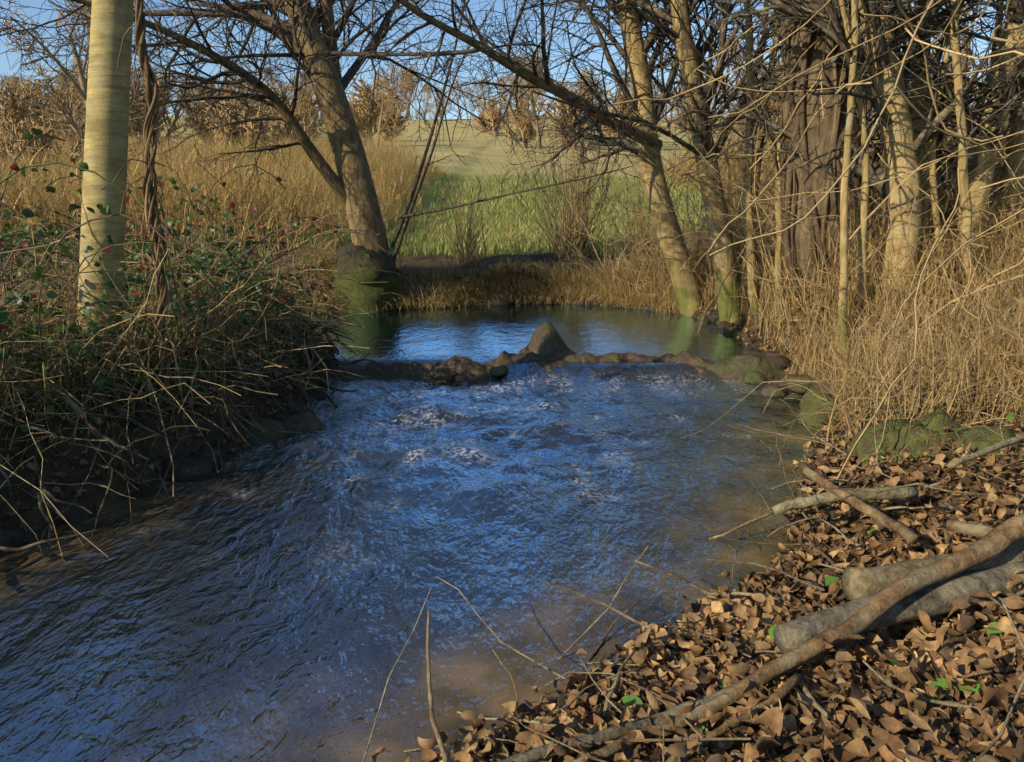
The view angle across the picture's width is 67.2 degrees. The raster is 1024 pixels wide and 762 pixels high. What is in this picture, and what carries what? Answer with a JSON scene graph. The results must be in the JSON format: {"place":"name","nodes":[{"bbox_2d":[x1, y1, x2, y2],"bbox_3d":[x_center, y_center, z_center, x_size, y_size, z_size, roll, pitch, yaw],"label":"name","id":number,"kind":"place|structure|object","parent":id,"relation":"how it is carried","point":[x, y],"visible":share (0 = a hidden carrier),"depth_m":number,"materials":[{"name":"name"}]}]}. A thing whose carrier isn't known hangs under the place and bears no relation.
{"place":"outdoors","nodes":[
{"label":"outdoors","id":0,"kind":"place"},
{"bbox_2d":[0,304,821,761],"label":"water","id":1,"kind":"structure","parent":0,"point":[266,602],"depth_m":3.40,"materials":[{"name":"blue liquid"}]},
{"bbox_2d":[0,293,789,546],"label":"earth clumps","id":2,"kind":"object","parent":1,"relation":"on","point":[199,463],"visible":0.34,"depth_m":4.30,"materials":[{"name":"brown soil"}]},
{"bbox_2d":[0,0,1006,119],"label":"sky","id":3,"kind":"structure","parent":0,"point":[44,17],"materials":[{"name":"blue"}]},
{"bbox_2d":[0,115,1023,761],"bbox_3d":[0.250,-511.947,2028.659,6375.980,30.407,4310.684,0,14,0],"label":"ground","id":4,"kind":"structure","parent":0,"point":[480,147],"depth_m":4.76,"materials":[{"name":"brown soil"}]},
{"bbox_2d":[0,73,10,95],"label":"tree","id":5,"kind":"object","parent":4,"relation":"on","point":[3,82],"visible":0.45,"depth_m":179.91,"materials":[{"name":"plant"}]},
{"bbox_2d":[0,145,21,180],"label":"scrub bush","id":6,"kind":"object","parent":4,"relation":"on","point":[6,163],"visible":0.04,"depth_m":16.51,"materials":[{"name":"plant"}]},
{"bbox_2d":[1,72,21,122],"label":"hedge tree","id":7,"kind":"object","parent":4,"relation":"on","point":[13,79],"visible":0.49,"depth_m":98.30,"materials":[{"name":"plant"}]},
{"bbox_2d":[0,117,28,142],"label":"scrub bush","id":8,"kind":"object","parent":4,"relation":"on","point":[4,128],"visible":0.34,"depth_m":30.33,"materials":[{"name":"plant"}]},
{"bbox_2d":[0,80,45,128],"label":"hedge bush","id":9,"kind":"object","parent":4,"relation":"on","point":[11,105],"visible":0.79,"depth_m":54.24,"materials":[{"name":"brown plant"}]},
{"bbox_2d":[17,78,56,127],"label":"hedge bush","id":10,"kind":"object","parent":4,"relation":"on","point":[39,113],"visible":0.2,"depth_m":59.11,"materials":[{"name":"brown plant"}]},
{"bbox_2d":[0,110,84,185],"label":"scrub bush","id":11,"kind":"object","parent":4,"relation":"on","point":[44,141],"visible":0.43,"depth_m":17.35,"materials":[{"name":"brown plant"}]},
{"bbox_2d":[25,116,68,150],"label":"scrub bush","id":12,"kind":"object","parent":4,"relation":"on","point":[55,132],"visible":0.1,"depth_m":29.45,"materials":[{"name":"plant"}]},
{"bbox_2d":[50,74,66,90],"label":"tree","id":13,"kind":"object","parent":4,"relation":"on","point":[57,80],"visible":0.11,"depth_m":184.56,"materials":[{"name":"plant"}]},
{"bbox_2d":[41,85,85,134],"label":"hedge bush","id":14,"kind":"object","parent":4,"relation":"on","point":[78,111],"visible":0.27,"depth_m":46.45,"materials":[{"name":"brown plant"}]},
{"bbox_2d":[41,80,85,118],"bbox_3d":[-30.382,-18.573,53.452,1.565,4.726,3.596,5,15,21],"label":"hedge tree","id":15,"kind":"object","parent":4,"relation":"on","point":[46,97],"visible":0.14,"depth_m":52.66,"materials":[{"name":"plant"}]},
{"bbox_2d":[43,76,84,111],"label":"hedge tree","id":16,"kind":"object","parent":4,"relation":"on","point":[62,86],"visible":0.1,"depth_m":70.97,"materials":[{"name":"plant"}]},
{"bbox_2d":[52,144,83,173],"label":"scrub bush","id":17,"kind":"object","parent":4,"relation":"on","point":[81,155],"visible":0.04,"depth_m":18.41,"materials":[{"name":"plant"}]},
{"bbox_2d":[53,71,82,100],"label":"hedge tree","id":18,"kind":"object","parent":4,"relation":"on","point":[62,85],"visible":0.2,"depth_m":70.97,"materials":[{"name":"plant"}]},
{"bbox_2d":[0,0,137,138],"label":"scrub tree","id":19,"kind":"object","parent":4,"relation":"on","point":[72,123],"visible":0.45,"depth_m":17.46,"materials":[{"name":"brown plant"}]},
{"bbox_2d":[57,115,84,148],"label":"scrub bush","id":20,"kind":"object","parent":4,"relation":"on","point":[82,128],"visible":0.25,"depth_m":28.48,"materials":[{"name":"plant"}]},
{"bbox_2d":[55,54,86,81],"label":"hedge tree","id":21,"kind":"object","parent":4,"relation":"on","point":[73,59],"visible":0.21,"depth_m":110.06,"materials":[{"name":"plant"}]},
{"bbox_2d":[68,70,87,116],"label":"hedge tree","id":22,"kind":"object","parent":4,"relation":"on","point":[76,77],"visible":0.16,"depth_m":49.51,"materials":[{"name":"plant"}]},
{"bbox_2d":[77,0,133,360],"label":"tree trunk","id":23,"kind":"object","parent":4,"relation":"on","point":[107,123],"visible":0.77,"depth_m":4.45,"materials":[{"name":"beige plant"}]},
{"bbox_2d":[128,95,144,146],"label":"hedge bush","id":24,"kind":"object","parent":4,"relation":"on","point":[132,127],"visible":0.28,"depth_m":50.95,"materials":[{"name":"plant"}]},
{"bbox_2d":[131,69,143,97],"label":"hedge tree","id":25,"kind":"object","parent":4,"relation":"on","point":[135,78],"visible":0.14,"depth_m":113.75,"materials":[{"name":"plant"}]},
{"bbox_2d":[127,141,165,183],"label":"scrub bush","id":26,"kind":"object","parent":4,"relation":"on","point":[133,154],"visible":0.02,"depth_m":15.64,"materials":[{"name":"plant"}]},
{"bbox_2d":[114,0,193,393],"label":"twisted vine","id":27,"kind":"object","parent":4,"relation":"on","point":[149,198],"visible":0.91,"depth_m":4.20,"materials":[{"name":"brown plant"}]},
{"bbox_2d":[139,63,177,109],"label":"hedge tree","id":28,"kind":"object","parent":4,"relation":"on","point":[156,75],"visible":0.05,"depth_m":110.39,"materials":[{"name":"plant"}]},
{"bbox_2d":[0,223,324,459],"bbox_3d":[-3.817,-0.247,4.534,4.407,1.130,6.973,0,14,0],"label":"ivy bank","id":29,"kind":"structure","parent":4,"relation":"on","point":[6,318],"depth_m":4.61,"materials":[{"name":"green plant"}]},
{"bbox_2d":[129,69,204,144],"bbox_3d":[-24.954,-18.782,53.627,5.498,5.890,5.298,4,14,14],"label":"hedge bush","id":30,"kind":"object","parent":4,"relation":"on","point":[165,112],"visible":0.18,"depth_m":54.04,"materials":[{"name":"brown plant"}]},
{"bbox_2d":[1,211,359,447],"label":"pale grass tufts","id":31,"kind":"object","parent":4,"relation":"on","point":[53,351],"visible":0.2,"depth_m":4.35,"materials":[{"name":"beige plant"}]},
{"bbox_2d":[174,71,190,104],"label":"hedge tree","id":32,"kind":"object","parent":4,"relation":"on","point":[182,85],"visible":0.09,"depth_m":110.65,"materials":[{"name":"plant"}]},
{"bbox_2d":[0,310,373,553],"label":"bank roots","id":33,"kind":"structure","parent":4,"relation":"on","point":[77,408],"depth_m":4.13,"materials":[{"name":"brown plant"}]},
{"bbox_2d":[0,115,385,461],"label":"bank scrub","id":34,"kind":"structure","parent":4,"relation":"on","point":[3,284],"depth_m":4.98,"materials":[{"name":"green plant"}]},
{"bbox_2d":[181,102,218,145],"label":"hedge bush","id":35,"kind":"object","parent":4,"relation":"on","point":[204,132],"visible":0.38,"depth_m":54.25,"materials":[{"name":"brown plant"}]},
{"bbox_2d":[0,162,412,556],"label":"dead stems","id":36,"kind":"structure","parent":4,"relation":"on","point":[93,343],"depth_m":4.71,"materials":[{"name":"brown plant"}]},
{"bbox_2d":[0,98,393,341],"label":"bramble leaves","id":37,"kind":"object","parent":36,"relation":"on","point":[39,272],"visible":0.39,"depth_m":5.25,"materials":[{"name":"green plant"}]},
{"bbox_2d":[179,78,240,142],"bbox_3d":[-21.748,-19.112,55.404,4.294,5.433,3.692,3,14,11],"label":"hedge bush","id":38,"kind":"object","parent":4,"relation":"on","point":[213,93],"visible":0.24,"depth_m":54.63,"materials":[{"name":"plant"}]},
{"bbox_2d":[192,85,254,131],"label":"hedge bush","id":39,"kind":"object","parent":4,"relation":"on","point":[237,102],"visible":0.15,"depth_m":68.60,"materials":[{"name":"plant"}]},
{"bbox_2d":[218,64,242,89],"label":"tree","id":40,"kind":"object","parent":4,"relation":"on","point":[226,69],"visible":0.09,"depth_m":187.79,"materials":[{"name":"plant"}]},
{"bbox_2d":[198,98,278,157],"bbox_3d":[-9.713,-8.643,27.793,2.870,3.222,2.162,-4,15,-16],"label":"scrub bush","id":41,"kind":"object","parent":4,"relation":"on","point":[253,128],"visible":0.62,"depth_m":27.41,"materials":[{"name":"brown plant"}]},
{"bbox_2d":[230,58,255,102],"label":"tree","id":42,"kind":"object","parent":4,"relation":"on","point":[240,77],"visible":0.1,"depth_m":179.38,"materials":[{"name":"plant"}]},
{"bbox_2d":[249,93,276,145],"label":"hedge bush","id":43,"kind":"object","parent":4,"relation":"on","point":[263,105],"visible":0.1,"depth_m":54.72,"materials":[{"name":"plant"}]},
{"bbox_2d":[252,65,282,90],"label":"tree","id":44,"kind":"object","parent":4,"relation":"on","point":[270,76],"visible":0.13,"depth_m":202.59,"materials":[{"name":"plant"}]},
{"bbox_2d":[256,75,292,135],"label":"hedge tree","id":45,"kind":"object","parent":4,"relation":"on","point":[272,80],"visible":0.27,"depth_m":68.70,"materials":[{"name":"plant"}]},
{"bbox_2d":[261,85,320,139],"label":"hedge bush","id":46,"kind":"object","parent":4,"relation":"on","point":[313,102],"visible":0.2,"depth_m":52.33,"materials":[{"name":"brown plant"}]},
{"bbox_2d":[260,105,328,155],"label":"scrub bush","id":47,"kind":"object","parent":4,"relation":"on","point":[306,126],"visible":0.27,"depth_m":28.78,"materials":[{"name":"brown plant"}]},
{"bbox_2d":[286,62,313,95],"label":"hedge tree","id":48,"kind":"object","parent":4,"relation":"on","point":[310,89],"visible":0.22,"depth_m":73.93,"materials":[{"name":"plant"}]},
{"bbox_2d":[286,76,322,124],"bbox_3d":[-14.012,-17.789,51.230,2.021,4.596,3.922,7,15,26],"label":"hedge tree","id":49,"kind":"object","parent":4,"relation":"on","point":[304,102],"visible":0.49,"depth_m":51.18,"materials":[{"name":"brown plant"}]},
{"bbox_2d":[303,97,322,141],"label":"hedge bush","id":50,"kind":"object","parent":4,"relation":"on","point":[321,119],"visible":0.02,"depth_m":53.94,"materials":[{"name":"plant"}]},
{"bbox_2d":[0,0,648,312],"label":"tree","id":51,"kind":"object","parent":4,"relation":"on","point":[351,185],"visible":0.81,"depth_m":9.28,"materials":[{"name":"plant"}]},
{"bbox_2d":[346,74,395,145],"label":"hedge bush","id":52,"kind":"object","parent":4,"relation":"on","point":[363,123],"visible":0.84,"depth_m":54.15,"materials":[{"name":"brown plant"}]},
{"bbox_2d":[372,72,389,99],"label":"tree","id":53,"kind":"object","parent":4,"relation":"on","point":[382,82],"visible":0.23,"depth_m":182.66,"materials":[{"name":"plant"}]},
{"bbox_2d":[353,85,411,140],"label":"hedge bush","id":54,"kind":"object","parent":4,"relation":"on","point":[397,118],"visible":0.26,"depth_m":72.35,"materials":[{"name":"brown plant"}]},
{"bbox_2d":[367,68,409,146],"bbox_3d":[-7.856,-17.546,49.967,2.853,5.098,2.531,-6,15,-24],"label":"hedge tree","id":55,"kind":"object","parent":4,"relation":"on","point":[383,98],"visible":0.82,"depth_m":49.77,"materials":[{"name":"brown plant"}]},
{"bbox_2d":[373,101,410,140],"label":"hedge bush","id":56,"kind":"object","parent":4,"relation":"on","point":[383,123],"visible":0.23,"depth_m":72.44,"materials":[{"name":"plant"}]},
{"bbox_2d":[13,171,774,260],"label":"meadow grass","id":57,"kind":"structure","parent":4,"relation":"on","point":[411,242],"depth_m":18.65,"materials":[{"name":"green plant"}]},
{"bbox_2d":[383,60,410,106],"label":"tree","id":58,"kind":"object","parent":4,"relation":"on","point":[393,72],"visible":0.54,"depth_m":191.64,"materials":[{"name":"plant"}]},
{"bbox_2d":[394,76,419,118],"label":"tree","id":59,"kind":"object","parent":4,"relation":"on","point":[406,99],"visible":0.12,"depth_m":214.29,"materials":[{"name":"plant"}]},
{"bbox_2d":[397,61,420,118],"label":"tree","id":60,"kind":"object","parent":4,"relation":"on","point":[409,83],"visible":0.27,"depth_m":195.73,"materials":[{"name":"plant"}]},
{"bbox_2d":[398,66,427,118],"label":"tree","id":61,"kind":"object","parent":4,"relation":"on","point":[408,76],"visible":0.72,"depth_m":188.43,"materials":[{"name":"plant"}]},
{"bbox_2d":[0,256,833,531],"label":"leaf litter edges","id":62,"kind":"object","parent":4,"relation":"on","point":[30,465],"visible":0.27,"depth_m":4.63,"materials":[{"name":"plant"}]},
{"bbox_2d":[411,108,423,119],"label":"tree","id":63,"kind":"object","parent":4,"relation":"on","point":[417,114],"visible":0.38,"depth_m":293.17,"materials":[{"name":"plant"}]},
{"bbox_2d":[420,82,437,116],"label":"tree","id":64,"kind":"object","parent":4,"relation":"on","point":[428,97],"visible":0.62,"depth_m":258.55,"materials":[{"name":"plant"}]},
{"bbox_2d":[426,103,441,119],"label":"tree","id":65,"kind":"object","parent":4,"relation":"on","point":[434,114],"visible":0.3,"depth_m":307.54,"materials":[{"name":"plant"}]},
{"bbox_2d":[433,85,450,118],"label":"tree","id":66,"kind":"object","parent":4,"relation":"on","point":[443,101],"visible":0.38,"depth_m":265.47,"materials":[{"name":"plant"}]},
{"bbox_2d":[444,78,477,118],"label":"tree","id":67,"kind":"object","parent":4,"relation":"on","point":[457,97],"visible":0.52,"depth_m":266.82,"materials":[{"name":"plant"}]},
{"bbox_2d":[461,70,494,129],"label":"hedge tree","id":68,"kind":"object","parent":4,"relation":"on","point":[484,91],"visible":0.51,"depth_m":103.86,"materials":[{"name":"plant"}]},
{"bbox_2d":[473,107,503,132],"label":"hedge bush","id":69,"kind":"object","parent":4,"relation":"on","point":[483,121],"visible":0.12,"depth_m":107.11,"materials":[{"name":"plant"}]},
{"bbox_2d":[472,94,512,135],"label":"hedge bush","id":70,"kind":"object","parent":4,"relation":"on","point":[498,113],"visible":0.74,"depth_m":101.07,"materials":[{"name":"brown plant"}]},
{"bbox_2d":[407,250,588,309],"bbox_3d":[-0.258,-1.323,10.242,2.939,0.786,1.312,-4,14,-17],"label":"grass clump","id":71,"kind":"object","parent":4,"relation":"on","point":[491,285],"visible":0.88,"depth_m":10.21,"materials":[{"name":"plant"}]},
{"bbox_2d":[486,76,509,119],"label":"tree","id":72,"kind":"object","parent":4,"relation":"on","point":[499,88],"visible":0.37,"depth_m":186.48,"materials":[{"name":"plant"}]},
{"bbox_2d":[0,124,1002,259],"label":"golden reeds","id":73,"kind":"object","parent":4,"relation":"on","point":[310,189],"visible":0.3,"depth_m":12.76,"materials":[{"name":"yellow plant"}]},
{"bbox_2d":[282,233,739,315],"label":"bank grass","id":74,"kind":"structure","parent":4,"relation":"on","point":[584,288],"depth_m":10.11,"materials":[{"name":"brown plant"}]},
{"bbox_2d":[496,75,529,101],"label":"tree","id":75,"kind":"object","parent":4,"relation":"on","point":[514,89],"visible":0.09,"depth_m":184.65,"materials":[{"name":"plant"}]},
{"bbox_2d":[508,98,535,124],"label":"hedge bush","id":76,"kind":"object","parent":4,"relation":"on","point":[516,111],"visible":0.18,"depth_m":115.27,"materials":[{"name":"plant"}]},
{"bbox_2d":[500,106,546,147],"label":"hedge bush","id":77,"kind":"object","parent":4,"relation":"on","point":[524,122],"visible":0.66,"depth_m":54.96,"materials":[{"name":"brown plant"}]},
{"bbox_2d":[268,0,781,322],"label":"leaning tree","id":78,"kind":"object","parent":4,"relation":"on","point":[689,57],"visible":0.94,"depth_m":7.77,"materials":[{"name":"brown plant"}]},
{"bbox_2d":[501,49,551,148],"bbox_3d":[1.538,-19.303,53.240,2.710,6.791,5.011,7,16,28],"label":"hedge tree","id":79,"kind":"object","parent":4,"relation":"on","point":[536,124],"visible":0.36,"depth_m":52.74,"materials":[{"name":"brown plant"}]},
{"bbox_2d":[508,52,550,107],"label":"tree","id":80,"kind":"object","parent":4,"relation":"on","point":[519,79],"visible":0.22,"depth_m":177.27,"materials":[{"name":"plant"}]},
{"bbox_2d":[525,89,552,113],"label":"tree","id":81,"kind":"object","parent":4,"relation":"on","point":[538,100],"visible":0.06,"depth_m":272.37,"materials":[{"name":"plant"}]},
{"bbox_2d":[431,106,673,263],"bbox_3d":[0.613,-2.842,11.199,3.553,2.305,1.673,0,14,0],"label":"willow shrub","id":82,"kind":"object","parent":4,"relation":"on","point":[577,239],"visible":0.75,"depth_m":11.28,"materials":[{"name":"plant"}]},
{"bbox_2d":[244,322,868,442],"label":"rocks","id":83,"kind":"object","parent":4,"relation":"on","point":[547,348],"visible":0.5,"depth_m":6.55,"materials":[{"name":"stone"}]},
{"bbox_2d":[538,80,603,149],"bbox_3d":[3.971,-17.165,50.470,4.781,4.966,4.179,4,14,17],"label":"hedge bush","id":84,"kind":"object","parent":4,"relation":"on","point":[558,108],"visible":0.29,"depth_m":50.05,"materials":[{"name":"brown plant"}]},
{"bbox_2d":[576,72,593,128],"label":"hedge tree","id":85,"kind":"object","parent":4,"relation":"on","point":[583,81],"visible":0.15,"depth_m":111.67,"materials":[{"name":"plant"}]},
{"bbox_2d":[575,65,612,148],"bbox_3d":[5.695,-18.408,52.154,3.146,5.576,2.866,-8,16,-29],"label":"hedge tree","id":86,"kind":"object","parent":4,"relation":"on","point":[592,87],"visible":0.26,"depth_m":51.74,"materials":[{"name":"plant"}]},
{"bbox_2d":[602,86,633,150],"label":"hedge bush","id":87,"kind":"object","parent":4,"relation":"on","point":[619,106],"visible":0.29,"depth_m":48.46,"materials":[{"name":"brown plant"}]},
{"bbox_2d":[653,79,667,114],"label":"tree","id":88,"kind":"object","parent":4,"relation":"on","point":[658,96],"visible":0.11,"depth_m":269.70,"materials":[{"name":"plant"}]},
{"bbox_2d":[660,86,676,130],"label":"hedge tree","id":89,"kind":"object","parent":4,"relation":"on","point":[668,105],"visible":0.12,"depth_m":108.87,"materials":[{"name":"plant"}]},
{"bbox_2d":[672,109,686,131],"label":"hedge bush","id":90,"kind":"object","parent":4,"relation":"on","point":[685,126],"visible":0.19,"depth_m":113.42,"materials":[{"name":"plant"}]},
{"bbox_2d":[667,86,717,143],"bbox_3d":[12.203,-18.424,53.150,3.375,4.891,2.140,-4,14,-15],"label":"hedge tree","id":91,"kind":"object","parent":4,"relation":"on","point":[687,125],"visible":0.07,"depth_m":52.95,"materials":[{"name":"plant"}]},
{"bbox_2d":[362,270,1023,761],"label":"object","id":92,"kind":"object","parent":4,"relation":"on","point":[898,592],"visible":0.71,"depth_m":2.31,"materials":[{"name":"brown plant"}]},
{"bbox_2d":[372,227,1023,761],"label":"leaf litter","id":93,"kind":"object","parent":4,"relation":"on","point":[918,657],"visible":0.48,"depth_m":2.21,"materials":[{"name":"brown plant"}]},
{"bbox_2d":[717,69,730,105],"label":"tree","id":94,"kind":"object","parent":4,"relation":"on","point":[726,85],"visible":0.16,"depth_m":191.46,"materials":[{"name":"plant"}]},
{"bbox_2d":[713,32,779,139],"bbox_3d":[14.735,-18.929,50.669,5.108,7.473,2.884,1,14,5],"label":"hedge tree","id":95,"kind":"object","parent":4,"relation":"on","point":[742,71],"visible":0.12,"depth_m":50.20,"materials":[{"name":"plant"}]},
{"bbox_2d":[733,75,782,148],"bbox_3d":[16.145,-16.819,49.189,4.619,5.290,4.105,-1,13,-6],"label":"hedge bush","id":96,"kind":"object","parent":4,"relation":"on","point":[770,106],"visible":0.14,"depth_m":48.78,"materials":[{"name":"plant"}]},
{"bbox_2d":[535,0,1023,494],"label":"bank tangle","id":97,"kind":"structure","parent":4,"relation":"on","point":[738,190],"depth_m":5.82,"materials":[{"name":"brown plant"}]},
{"bbox_2d":[576,154,1023,450],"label":"bank grass","id":98,"kind":"structure","parent":4,"relation":"on","point":[932,335],"depth_m":5.73,"materials":[{"name":"beige plant"}]},
{"bbox_2d":[622,413,1014,734],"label":"green leaves","id":99,"kind":"object","parent":4,"relation":"on","point":[628,700],"visible":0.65,"depth_m":2.17,"materials":[{"name":"green plant"}]},
{"bbox_2d":[754,0,897,285],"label":"ivy trunk","id":100,"kind":"object","parent":4,"relation":"on","point":[802,179],"visible":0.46,"depth_m":6.48,"materials":[{"name":"brown plant"}]},
{"bbox_2d":[680,0,1023,351],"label":"trees","id":101,"kind":"object","parent":4,"relation":"on","point":[905,148],"visible":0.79,"depth_m":5.97,"materials":[{"name":"brown plant"}]},
{"bbox_2d":[693,320,1023,465],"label":"mossy rocks","id":102,"kind":"object","parent":4,"relation":"on","point":[898,433],"visible":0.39,"depth_m":4.08,"materials":[{"name":"green stone"}]},
{"bbox_2d":[866,1,1009,175],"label":"scrub tree","id":103,"kind":"object","parent":4,"relation":"on","point":[966,38],"visible":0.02,"depth_m":15.22,"materials":[{"name":"brown plant"}]},
{"bbox_2d":[948,51,990,136],"bbox_3d":[30.417,-19.221,52.096,3.250,7.070,3.577,-5,15,-20],"label":"hedge tree","id":104,"kind":"object","parent":4,"relation":"on","point":[969,65],"visible":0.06,"depth_m":51.52,"materials":[{"name":"plant"}]},
{"bbox_2d":[938,133,1005,190],"bbox_3d":[8.714,-3.731,15.017,2.388,2.633,1.688,-5,12,-17],"label":"scrub bush","id":105,"kind":"object","parent":4,"relation":"on","point":[957,146],"depth_m":14.55,"materials":[{"name":"plant"}]}
]}

